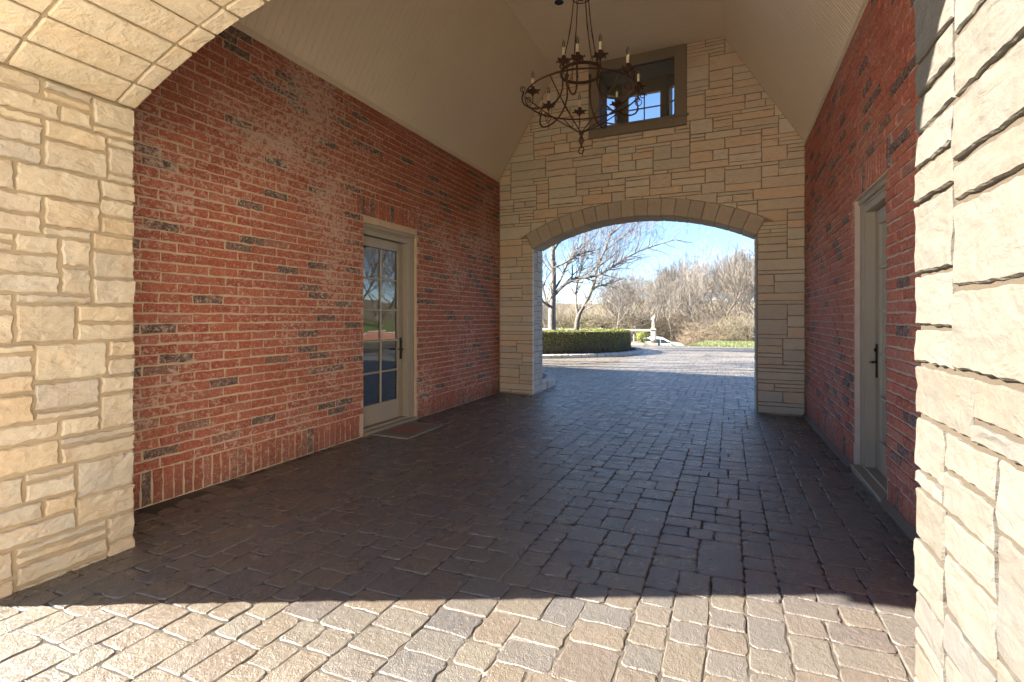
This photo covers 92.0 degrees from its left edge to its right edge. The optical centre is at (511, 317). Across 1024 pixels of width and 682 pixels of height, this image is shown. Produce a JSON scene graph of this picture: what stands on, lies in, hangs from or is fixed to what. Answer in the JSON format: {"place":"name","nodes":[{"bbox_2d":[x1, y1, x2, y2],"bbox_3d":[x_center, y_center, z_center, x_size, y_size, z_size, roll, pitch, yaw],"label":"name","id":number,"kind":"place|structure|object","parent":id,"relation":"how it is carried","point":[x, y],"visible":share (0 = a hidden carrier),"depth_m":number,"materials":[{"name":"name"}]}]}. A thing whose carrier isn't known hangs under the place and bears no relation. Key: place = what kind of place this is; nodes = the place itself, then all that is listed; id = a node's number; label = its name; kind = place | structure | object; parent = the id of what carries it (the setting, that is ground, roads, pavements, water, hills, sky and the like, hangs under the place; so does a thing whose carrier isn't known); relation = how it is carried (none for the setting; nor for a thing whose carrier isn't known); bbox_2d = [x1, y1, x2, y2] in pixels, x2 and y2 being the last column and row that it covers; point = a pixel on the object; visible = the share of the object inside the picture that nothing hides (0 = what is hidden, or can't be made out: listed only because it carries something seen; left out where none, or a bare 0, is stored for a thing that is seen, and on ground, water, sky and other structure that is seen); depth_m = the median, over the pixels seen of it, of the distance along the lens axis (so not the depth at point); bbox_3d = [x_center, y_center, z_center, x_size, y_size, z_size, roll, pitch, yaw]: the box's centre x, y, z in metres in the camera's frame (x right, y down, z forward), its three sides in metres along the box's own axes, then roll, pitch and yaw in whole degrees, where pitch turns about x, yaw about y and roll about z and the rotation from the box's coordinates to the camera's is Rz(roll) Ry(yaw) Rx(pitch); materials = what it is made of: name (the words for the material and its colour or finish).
{"place":"outdoors","nodes":[
{"label":"outdoors","id":0,"kind":"place"},
{"bbox_2d":[0,345,919,681],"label":"driveway","id":1,"kind":"structure","parent":0,"point":[658,533],"depth_m":2.64,"materials":[{"name":"stone"}]},
{"bbox_2d":[371,421,442,438],"bbox_3d":[-1.240,1.349,5.939,0.505,0.013,0.760,0,0,24],"label":"door mat","id":2,"kind":"object","parent":1,"relation":"on","point":[408,430],"depth_m":5.87,"materials":[{"name":"fabric"}]},
{"bbox_2d":[0,384,906,674],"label":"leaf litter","id":3,"kind":"object","parent":1,"relation":"on","point":[472,500],"visible":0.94,"depth_m":2.76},
{"bbox_2d":[542,299,754,347],"bbox_3d":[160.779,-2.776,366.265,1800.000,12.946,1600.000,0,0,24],"label":"ground","id":4,"kind":"structure","parent":0,"point":[587,311],"depth_m":145.39,"materials":[{"name":"brown plant"}]},
{"bbox_2d":[132,25,499,510],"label":"brick wall","id":5,"kind":"structure","parent":4,"relation":"on","point":[268,182],"depth_m":4.53,"materials":[{"name":"brick"}]},
{"bbox_2d":[363,222,417,436],"bbox_3d":[-1.604,0.052,6.186,0.310,2.705,2.060,0,0,24],"label":"door","id":6,"kind":"structure","parent":5,"relation":"attached to","point":[388,328],"depth_m":6.41,"materials":[{"name":"beige paint"}]},
{"bbox_2d":[0,0,1023,681],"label":"stone wall","id":7,"kind":"structure","parent":4,"relation":"on","point":[80,80],"depth_m":2.36,"materials":[{"name":"stone"}]},
{"bbox_3d":[0.648,-3.985,4.996,6.610,4.210,8.070,0,0,24],"label":"roof","id":8,"kind":"object","parent":7,"relation":"on","visible":0},
{"bbox_2d":[232,0,868,182],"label":"ceiling","id":9,"kind":"structure","parent":8,"relation":"attached to","point":[451,77],"depth_m":6.42,"materials":[{"name":"paint"}]},
{"bbox_2d":[553,0,564,5],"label":"recessed light","id":10,"kind":"object","parent":9,"relation":"attached to","point":[558,2],"visible":1,"depth_m":6.67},
{"bbox_2d":[520,0,646,153],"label":"chandelier","id":11,"kind":"object","parent":9,"relation":"hanging from","point":[577,58],"visible":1,"depth_m":5.04,"materials":[{"name":"metal"}]},
{"bbox_2d":[542,372,554,389],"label":"kerb","id":12,"kind":"structure","parent":4,"relation":"on","point":[548,380],"depth_m":9.86,"materials":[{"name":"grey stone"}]},
{"bbox_2d":[542,306,563,326],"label":"bare tree","id":13,"kind":"object","parent":4,"relation":"on","point":[546,321],"visible":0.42,"depth_m":59.54,"materials":[{"name":"beige plant"}]},
{"bbox_2d":[556,303,569,327],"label":"bare tree","id":14,"kind":"object","parent":4,"relation":"on","point":[558,312],"visible":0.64,"depth_m":65.80,"materials":[{"name":"beige plant"}]},
{"bbox_2d":[542,304,615,331],"bbox_3d":[6.537,1.777,63.867,15.990,7.603,13.590,0,0,-39],"label":"bush","id":15,"kind":"object","parent":4,"relation":"on","point":[580,319],"visible":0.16,"depth_m":62.65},
{"bbox_2d":[556,311,608,327],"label":"bush","id":16,"kind":"object","parent":4,"relation":"on","point":[584,319],"visible":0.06,"depth_m":65.69,"materials":[{"name":"beige plant"}]},
{"bbox_2d":[569,288,596,315],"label":"bare tree","id":17,"kind":"object","parent":4,"relation":"on","point":[583,299],"visible":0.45,"depth_m":73.36,"materials":[{"name":"brown plant"}]},
{"bbox_2d":[557,313,612,331],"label":"bush","id":18,"kind":"object","parent":4,"relation":"on","point":[581,325],"visible":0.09,"depth_m":59.70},
{"bbox_2d":[560,312,620,328],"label":"bush","id":19,"kind":"object","parent":4,"relation":"on","point":[583,321],"visible":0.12,"depth_m":64.06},
{"bbox_2d":[542,346,642,358],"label":"kerb","id":20,"kind":"structure","parent":4,"relation":"on","point":[594,355],"depth_m":18.67,"materials":[{"name":"grey stone"}]},
{"bbox_2d":[542,328,650,342],"bbox_3d":[3.233,1.481,34.184,12.440,1.460,0.500,0,0,24],"label":"balustrade","id":21,"kind":"object","parent":4,"relation":"on","point":[641,330],"visible":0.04,"depth_m":31.98,"materials":[{"name":"stone"}]},
{"bbox_2d":[566,304,641,331],"bbox_3d":[11.854,1.119,65.478,11.672,6.063,12.244,0,0,7],"label":"bush","id":22,"kind":"object","parent":4,"relation":"on","point":[607,319],"visible":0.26,"depth_m":64.48,"materials":[{"name":"beige plant"}]},
{"bbox_2d":[587,272,625,316],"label":"bare tree","id":23,"kind":"object","parent":4,"relation":"on","point":[603,291],"visible":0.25,"depth_m":87.45,"materials":[{"name":"beige plant"}]},
{"bbox_2d":[596,286,618,326],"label":"bare tree","id":24,"kind":"object","parent":4,"relation":"on","point":[604,297],"visible":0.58,"depth_m":62.95,"materials":[{"name":"brown plant"}]},
{"bbox_2d":[593,268,624,310],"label":"bare tree","id":25,"kind":"object","parent":4,"relation":"on","point":[607,284],"visible":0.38,"depth_m":81.32,"materials":[{"name":"brown plant"}]},
{"bbox_2d":[581,313,649,339],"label":"bush","id":26,"kind":"object","parent":4,"relation":"on","point":[618,326],"visible":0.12,"depth_m":61.44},
{"bbox_2d":[606,274,633,328],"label":"bare tree","id":27,"kind":"object","parent":4,"relation":"on","point":[617,298],"visible":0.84,"depth_m":59.73,"materials":[{"name":"brown plant"}]},
{"bbox_2d":[595,274,650,328],"bbox_3d":[14.018,-1.202,62.324,7.956,9.324,5.230,0,0,40],"label":"bare tree","id":28,"kind":"object","parent":4,"relation":"on","point":[620,302],"visible":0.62,"depth_m":62.38,"materials":[{"name":"beige plant"}]},
{"bbox_2d":[580,296,680,337],"bbox_3d":[13.761,0.678,64.971,14.738,7.656,15.459,0,0,34],"label":"bush","id":29,"kind":"object","parent":4,"relation":"on","point":[603,318],"visible":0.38,"depth_m":63.99,"materials":[{"name":"beige plant"}]},
{"bbox_2d":[609,279,655,312],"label":"bare tree","id":30,"kind":"object","parent":4,"relation":"on","point":[628,297],"visible":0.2,"depth_m":77.06,"materials":[{"name":"beige plant"}]},
{"bbox_2d":[610,320,656,336],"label":"bush","id":31,"kind":"object","parent":4,"relation":"on","point":[633,327],"visible":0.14,"depth_m":60.56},
{"bbox_2d":[619,267,651,320],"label":"bare tree","id":32,"kind":"object","parent":4,"relation":"on","point":[639,291],"visible":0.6,"depth_m":65.43,"materials":[{"name":"brown plant"}]},
{"bbox_2d":[611,268,660,322],"bbox_3d":[15.493,-1.714,65.539,4.579,9.470,8.483,0,0,-19],"label":"bare tree","id":33,"kind":"object","parent":4,"relation":"on","point":[641,298],"visible":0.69,"depth_m":64.04,"materials":[{"name":"beige plant"}]},
{"bbox_2d":[603,302,676,322],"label":"bush","id":34,"kind":"object","parent":4,"relation":"on","point":[646,311],"visible":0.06,"depth_m":70.26,"materials":[{"name":"beige plant"}]},
{"bbox_2d":[606,310,677,328],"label":"bush","id":35,"kind":"object","parent":4,"relation":"on","point":[634,319],"visible":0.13,"depth_m":64.12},
{"bbox_2d":[631,343,657,344],"bbox_3d":[4.760,1.796,31.929,9.050,0.430,0.200,0,0,24],"label":"edging","id":36,"kind":"object","parent":4,"relation":"on","point":[644,343],"visible":0.18,"depth_m":30.34,"materials":[{"name":"stone"}]},
{"bbox_2d":[543,315,753,344],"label":"undergrowth","id":37,"kind":"object","parent":4,"relation":"on","point":[672,337],"visible":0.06,"depth_m":57.88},
{"bbox_2d":[633,282,664,315],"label":"bare tree","id":38,"kind":"object","parent":4,"relation":"on","point":[648,299],"visible":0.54,"depth_m":67.08,"materials":[{"name":"brown plant"}]},
{"bbox_2d":[499,36,805,415],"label":"stone wall","id":39,"kind":"structure","parent":4,"relation":"on","point":[730,156],"depth_m":7.69,"materials":[{"name":"stone"}]},
{"bbox_2d":[588,44,688,138],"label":"gable window","id":40,"kind":"structure","parent":39,"relation":"attached to","point":[664,78],"depth_m":8.17,"materials":[{"name":"brown paint"}]},
{"bbox_2d":[607,84,621,123],"bbox_3d":[1.719,-3.675,8.965,0.608,1.550,0.070,0,0,-21],"label":"window frame","id":41,"kind":"structure","parent":40,"relation":"in","point":[612,93],"depth_m":9.01,"materials":[{"name":"brown paint"}]},
{"bbox_2d":[622,75,666,122],"bbox_3d":[2.386,-3.675,8.918,0.780,1.550,0.070,0,0,24],"label":"window frame","id":42,"kind":"structure","parent":40,"relation":"in","point":[653,85],"depth_m":8.84,"materials":[{"name":"brown paint"}]},
{"bbox_2d":[667,74,673,115],"bbox_3d":[2.872,-3.675,8.459,0.070,1.550,0.608,0,0,-21],"label":"window frame","id":43,"kind":"structure","parent":40,"relation":"in","point":[670,78],"depth_m":8.68,"materials":[{"name":"brown paint"}]},
{"bbox_2d":[640,279,665,314],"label":"bare tree","id":44,"kind":"object","parent":4,"relation":"on","point":[655,303],"visible":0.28,"depth_m":79.10,"materials":[{"name":"brown plant"}]},
{"bbox_2d":[650,329,656,342],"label":"statue pier","id":45,"kind":"structure","parent":4,"relation":"on","point":[653,335],"depth_m":31.39,"materials":[{"name":"stone"}]},
{"bbox_2d":[622,307,684,334],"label":"bush","id":46,"kind":"object","parent":4,"relation":"on","point":[662,321],"visible":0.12,"depth_m":63.95,"materials":[{"name":"beige plant"}]},
{"bbox_2d":[636,309,679,337],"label":"bush","id":47,"kind":"object","parent":4,"relation":"on","point":[658,316],"visible":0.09,"depth_m":64.81,"materials":[{"name":"beige plant"}]},
{"bbox_2d":[632,316,684,334],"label":"bush","id":48,"kind":"object","parent":4,"relation":"on","point":[661,326],"visible":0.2,"depth_m":61.62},
{"bbox_2d":[643,324,674,339],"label":"bush","id":49,"kind":"object","parent":4,"relation":"on","point":[659,331],"visible":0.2,"depth_m":60.34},
{"bbox_2d":[644,270,680,318],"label":"bare tree","id":50,"kind":"object","parent":4,"relation":"on","point":[654,301],"visible":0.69,"depth_m":64.05,"materials":[{"name":"brown plant"}]},
{"bbox_2d":[645,337,681,345],"bbox_3d":[13.758,2.564,45.997,4.584,1.520,2.156,0,0,14],"label":"car","id":51,"kind":"object","parent":4,"relation":"on","point":[662,340],"visible":0.12,"depth_m":45.15,"materials":[{"name":"white paint"}]},
{"bbox_2d":[644,272,690,341],"bbox_3d":[19.212,-0.991,60.686,5.710,9.425,5.019,0,0,25],"label":"bare tree","id":52,"kind":"object","parent":4,"relation":"on","point":[674,297],"visible":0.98,"depth_m":59.73,"materials":[{"name":"brown plant"}]},
{"bbox_2d":[650,265,684,325],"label":"bare tree","id":53,"kind":"object","parent":4,"relation":"on","point":[666,277],"visible":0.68,"depth_m":62.86,"materials":[{"name":"brown plant"}]},
{"bbox_2d":[653,313,689,338],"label":"bush","id":54,"kind":"object","parent":4,"relation":"on","point":[666,324],"visible":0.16,"depth_m":61.58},
{"bbox_2d":[636,299,708,340],"bbox_3d":[20.950,0.803,62.059,12.119,6.480,11.656,0,0,11],"label":"bush","id":55,"kind":"object","parent":4,"relation":"on","point":[675,321],"visible":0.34,"depth_m":60.76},
{"bbox_2d":[659,326,687,342],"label":"bush","id":56,"kind":"object","parent":4,"relation":"on","point":[674,335],"visible":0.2,"depth_m":59.81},
{"bbox_2d":[657,258,690,313],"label":"bare tree","id":57,"kind":"object","parent":4,"relation":"on","point":[671,278],"visible":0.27,"depth_m":81.27,"materials":[{"name":"beige plant"}]},
{"bbox_2d":[660,254,699,315],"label":"bare tree","id":58,"kind":"object","parent":4,"relation":"on","point":[678,265],"visible":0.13,"depth_m":95.47,"materials":[{"name":"brown plant"}]},
{"bbox_2d":[656,271,708,313],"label":"bare tree","id":59,"kind":"object","parent":4,"relation":"on","point":[688,295],"visible":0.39,"depth_m":68.34,"materials":[{"name":"beige plant"}]},
{"bbox_2d":[658,312,707,341],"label":"bush","id":60,"kind":"object","parent":4,"relation":"on","point":[679,328],"visible":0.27,"depth_m":59.27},
{"bbox_2d":[671,260,703,304],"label":"bare tree","id":61,"kind":"object","parent":4,"relation":"on","point":[689,278],"visible":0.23,"depth_m":71.80,"materials":[{"name":"brown plant"}]},
{"bbox_2d":[661,279,716,321],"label":"bare tree","id":62,"kind":"object","parent":4,"relation":"on","point":[692,296],"visible":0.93,"depth_m":59.46,"materials":[{"name":"beige plant"}]},
{"bbox_2d":[667,332,710,345],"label":"bush","id":63,"kind":"object","parent":4,"relation":"on","point":[684,343],"visible":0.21,"depth_m":53.52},
{"bbox_2d":[657,257,722,311],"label":"bare tree","id":64,"kind":"object","parent":4,"relation":"on","point":[688,269],"visible":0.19,"depth_m":86.80,"materials":[{"name":"beige plant"}]},
{"bbox_2d":[661,253,722,308],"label":"bare tree","id":65,"kind":"object","parent":4,"relation":"on","point":[682,275],"visible":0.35,"depth_m":80.06,"materials":[{"name":"beige plant"}]},
{"bbox_2d":[663,247,721,322],"bbox_3d":[22.322,-2.949,62.911,7.072,12.043,5.958,0,0,4],"label":"bare tree","id":66,"kind":"object","parent":4,"relation":"on","point":[691,280],"visible":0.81,"depth_m":61.92,"materials":[{"name":"brown plant"}]},
{"bbox_2d":[683,283,701,325],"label":"bare tree","id":67,"kind":"object","parent":4,"relation":"on","point":[696,305],"visible":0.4,"depth_m":65.47,"materials":[{"name":"brown plant"}]},
{"bbox_2d":[662,265,723,314],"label":"bare tree","id":68,"kind":"object","parent":4,"relation":"on","point":[693,285],"visible":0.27,"depth_m":72.29,"materials":[{"name":"beige plant"}]},
{"bbox_2d":[677,257,710,314],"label":"bare tree","id":69,"kind":"object","parent":4,"relation":"on","point":[697,277],"visible":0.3,"depth_m":74.09,"materials":[{"name":"brown plant"}]},
{"bbox_2d":[675,271,714,315],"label":"bare tree","id":70,"kind":"object","parent":4,"relation":"on","point":[692,294],"visible":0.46,"depth_m":65.28,"materials":[{"name":"beige plant"}]},
{"bbox_2d":[664,309,738,339],"bbox_3d":[22.895,1.240,57.528,9.770,5.075,10.249,0,0,-35],"label":"bush","id":71,"kind":"object","parent":4,"relation":"on","point":[704,325],"visible":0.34,"depth_m":56.73,"materials":[{"name":"beige plant"}]},
{"bbox_2d":[665,310,739,336],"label":"bush","id":72,"kind":"object","parent":4,"relation":"on","point":[695,320],"visible":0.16,"depth_m":61.48,"materials":[{"name":"beige plant"}]},
{"bbox_2d":[670,306,737,332],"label":"bush","id":73,"kind":"object","parent":4,"relation":"on","point":[706,313],"visible":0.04,"depth_m":63.51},
{"bbox_2d":[675,318,735,342],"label":"bush","id":74,"kind":"object","parent":4,"relation":"on","point":[692,337],"visible":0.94,"depth_m":50.34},
{"bbox_2d":[659,293,752,327],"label":"bush","id":75,"kind":"object","parent":4,"relation":"on","point":[706,311],"visible":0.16,"depth_m":65.82,"materials":[{"name":"beige plant"}]},
{"bbox_2d":[688,256,725,312],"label":"bare tree","id":76,"kind":"object","parent":4,"relation":"on","point":[705,274],"visible":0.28,"depth_m":84.61,"materials":[{"name":"brown plant"}]},
{"bbox_2d":[685,236,735,313],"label":"bare tree","id":77,"kind":"object","parent":4,"relation":"on","point":[710,263],"visible":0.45,"depth_m":84.22,"materials":[{"name":"brown plant"}]},
{"bbox_2d":[682,299,742,328],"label":"bush","id":78,"kind":"object","parent":4,"relation":"on","point":[718,314],"visible":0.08,"depth_m":61.90,"materials":[{"name":"beige plant"}]},
{"bbox_2d":[685,310,752,339],"bbox_3d":[24.056,1.165,55.253,8.292,4.610,8.621,0,0,-20],"label":"bush","id":79,"kind":"object","parent":4,"relation":"on","point":[722,327],"visible":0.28,"depth_m":54.75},
{"bbox_2d":[694,307,753,340],"bbox_3d":[26.176,0.850,57.143,11.076,5.923,10.653,0,0,-12],"label":"bush","id":80,"kind":"object","parent":4,"relation":"on","point":[744,311],"visible":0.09,"depth_m":57.52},
{"bbox_2d":[696,246,754,322],"bbox_3d":[26.086,-3.142,58.850,8.024,12.385,7.196,0,0,-19],"label":"bare tree","id":81,"kind":"object","parent":4,"relation":"on","point":[741,276],"visible":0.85,"depth_m":58.59,"materials":[{"name":"beige plant"}]},
{"bbox_2d":[698,311,754,340],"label":"bush","id":82,"kind":"object","parent":4,"relation":"on","point":[736,324],"visible":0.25,"depth_m":51.28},
{"bbox_2d":[706,244,746,318],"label":"bare tree","id":83,"kind":"object","parent":4,"relation":"on","point":[725,286],"visible":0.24,"depth_m":69.98,"materials":[{"name":"beige plant"}]},
{"bbox_2d":[705,272,749,317],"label":"bare tree","id":84,"kind":"object","parent":4,"relation":"on","point":[720,295],"visible":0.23,"depth_m":74.87,"materials":[{"name":"beige plant"}]},
{"bbox_2d":[710,239,745,312],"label":"bare tree","id":85,"kind":"object","parent":4,"relation":"on","point":[733,259],"visible":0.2,"depth_m":80.51,"materials":[{"name":"brown plant"}]},
{"bbox_2d":[704,242,754,310],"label":"bare tree","id":86,"kind":"object","parent":4,"relation":"on","point":[725,265],"visible":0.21,"depth_m":75.95,"materials":[{"name":"beige plant"}]},
{"bbox_2d":[705,306,754,340],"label":"bush","id":87,"kind":"object","parent":4,"relation":"on","point":[748,323],"visible":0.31,"depth_m":50.30,"materials":[{"name":"beige plant"}]},
{"bbox_2d":[705,267,754,317],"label":"bare tree","id":88,"kind":"object","parent":4,"relation":"on","point":[735,291],"visible":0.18,"depth_m":68.63,"materials":[{"name":"beige plant"}]},
{"bbox_2d":[707,240,753,314],"bbox_3d":[29.311,-3.570,64.352,8.916,13.672,5.107,0,0,-20],"label":"bare tree","id":89,"kind":"object","parent":4,"relation":"on","point":[730,268],"visible":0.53,"depth_m":64.27,"materials":[{"name":"brown plant"}]},
{"bbox_2d":[709,246,753,310],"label":"bare tree","id":90,"kind":"object","parent":4,"relation":"on","point":[736,276],"visible":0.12,"depth_m":71.27,"materials":[{"name":"brown plant"}]},
{"bbox_2d":[715,249,754,313],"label":"bare tree","id":91,"kind":"object","parent":4,"relation":"on","point":[739,279],"visible":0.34,"depth_m":61.77,"materials":[{"name":"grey plant"}]},
{"bbox_2d":[718,248,751,316],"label":"bare tree","id":92,"kind":"object","parent":4,"relation":"on","point":[739,276],"visible":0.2,"depth_m":66.99,"materials":[{"name":"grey plant"}]},
{"bbox_2d":[718,270,751,314],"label":"bare tree","id":93,"kind":"object","parent":4,"relation":"on","point":[732,299],"visible":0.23,"depth_m":69.26,"materials":[{"name":"beige plant"}]},
{"bbox_2d":[717,263,753,317],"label":"bare tree","id":94,"kind":"object","parent":4,"relation":"on","point":[740,305],"visible":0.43,"depth_m":62.30,"materials":[{"name":"beige plant"}]},
{"bbox_2d":[717,286,753,316],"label":"bare tree","id":95,"kind":"object","parent":4,"relation":"on","point":[741,298],"visible":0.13,"depth_m":62.41,"materials":[{"name":"beige plant"}]},
{"bbox_2d":[720,315,754,340],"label":"bush","id":96,"kind":"object","parent":4,"relation":"on","point":[741,332],"visible":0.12,"depth_m":51.76,"materials":[{"name":"beige plant"}]},
{"bbox_2d":[726,252,754,310],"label":"bare tree","id":97,"kind":"object","parent":4,"relation":"on","point":[743,274],"visible":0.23,"depth_m":60.45,"materials":[{"name":"brown plant"}]},
{"bbox_2d":[738,263,754,308],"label":"bare tree","id":98,"kind":"object","parent":4,"relation":"on","point":[751,283],"visible":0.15,"depth_m":60.44,"materials":[{"name":"brown plant"}]},
{"bbox_2d":[802,0,920,541],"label":"brick wall","id":99,"kind":"structure","parent":4,"relation":"on","point":[861,142],"depth_m":4.05,"materials":[{"name":"brick"}]},
{"bbox_2d":[851,177,886,501],"bbox_3d":[2.901,0.074,3.810,0.310,2.569,1.970,0,0,24],"label":"door","id":100,"kind":"structure","parent":99,"relation":"attached to","point":[870,471],"depth_m":4.12,"materials":[{"name":"beige paint"}]},
{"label":"shrub bed","id":101,"kind":"structure","parent":4,"relation":"on","visible":0},
{"bbox_2d":[634,330,648,342],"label":"shrub","id":102,"kind":"object","parent":101,"relation":"on","point":[641,339],"visible":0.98,"depth_m":30.96,"materials":[{"name":"green plant"}]},
{"bbox_2d":[542,88,754,303],"label":"sky","id":103,"kind":"structure","parent":0,"point":[723,237],"materials":[{"name":"blue"}]},
{"bbox_2d":[659,340,754,346],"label":"grass","id":104,"kind":"structure","parent":0,"point":[728,343],"depth_m":33.28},
{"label":"planting bed","id":105,"kind":"structure","parent":0,"visible":0},
{"bbox_2d":[542,328,631,353],"bbox_3d":[1.292,0.991,21.845,11.938,1.184,6.394,0,0,-35],"label":"hedge","id":106,"kind":"object","parent":105,"relation":"on","point":[591,340],"visible":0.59,"depth_m":19.25,"materials":[{"name":"green plant"}]},
{"bbox_2d":[544,221,664,331],"bbox_3d":[5.265,-3.322,26.664,5.928,9.804,7.219,0,0,-39],"label":"bare tree","id":107,"kind":"object","parent":105,"relation":"on","point":[586,302],"visible":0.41,"depth_m":25.96,"materials":[{"name":"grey plant"}]},
{"bbox_2d":[542,221,710,331],"bbox_3d":[4.365,-4.077,23.837,10.913,11.320,5.117,0,0,3],"label":"bare tree","id":108,"kind":"object","parent":105,"relation":"on","point":[551,305],"visible":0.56,"depth_m":23.81,"materials":[{"name":"grey plant"}]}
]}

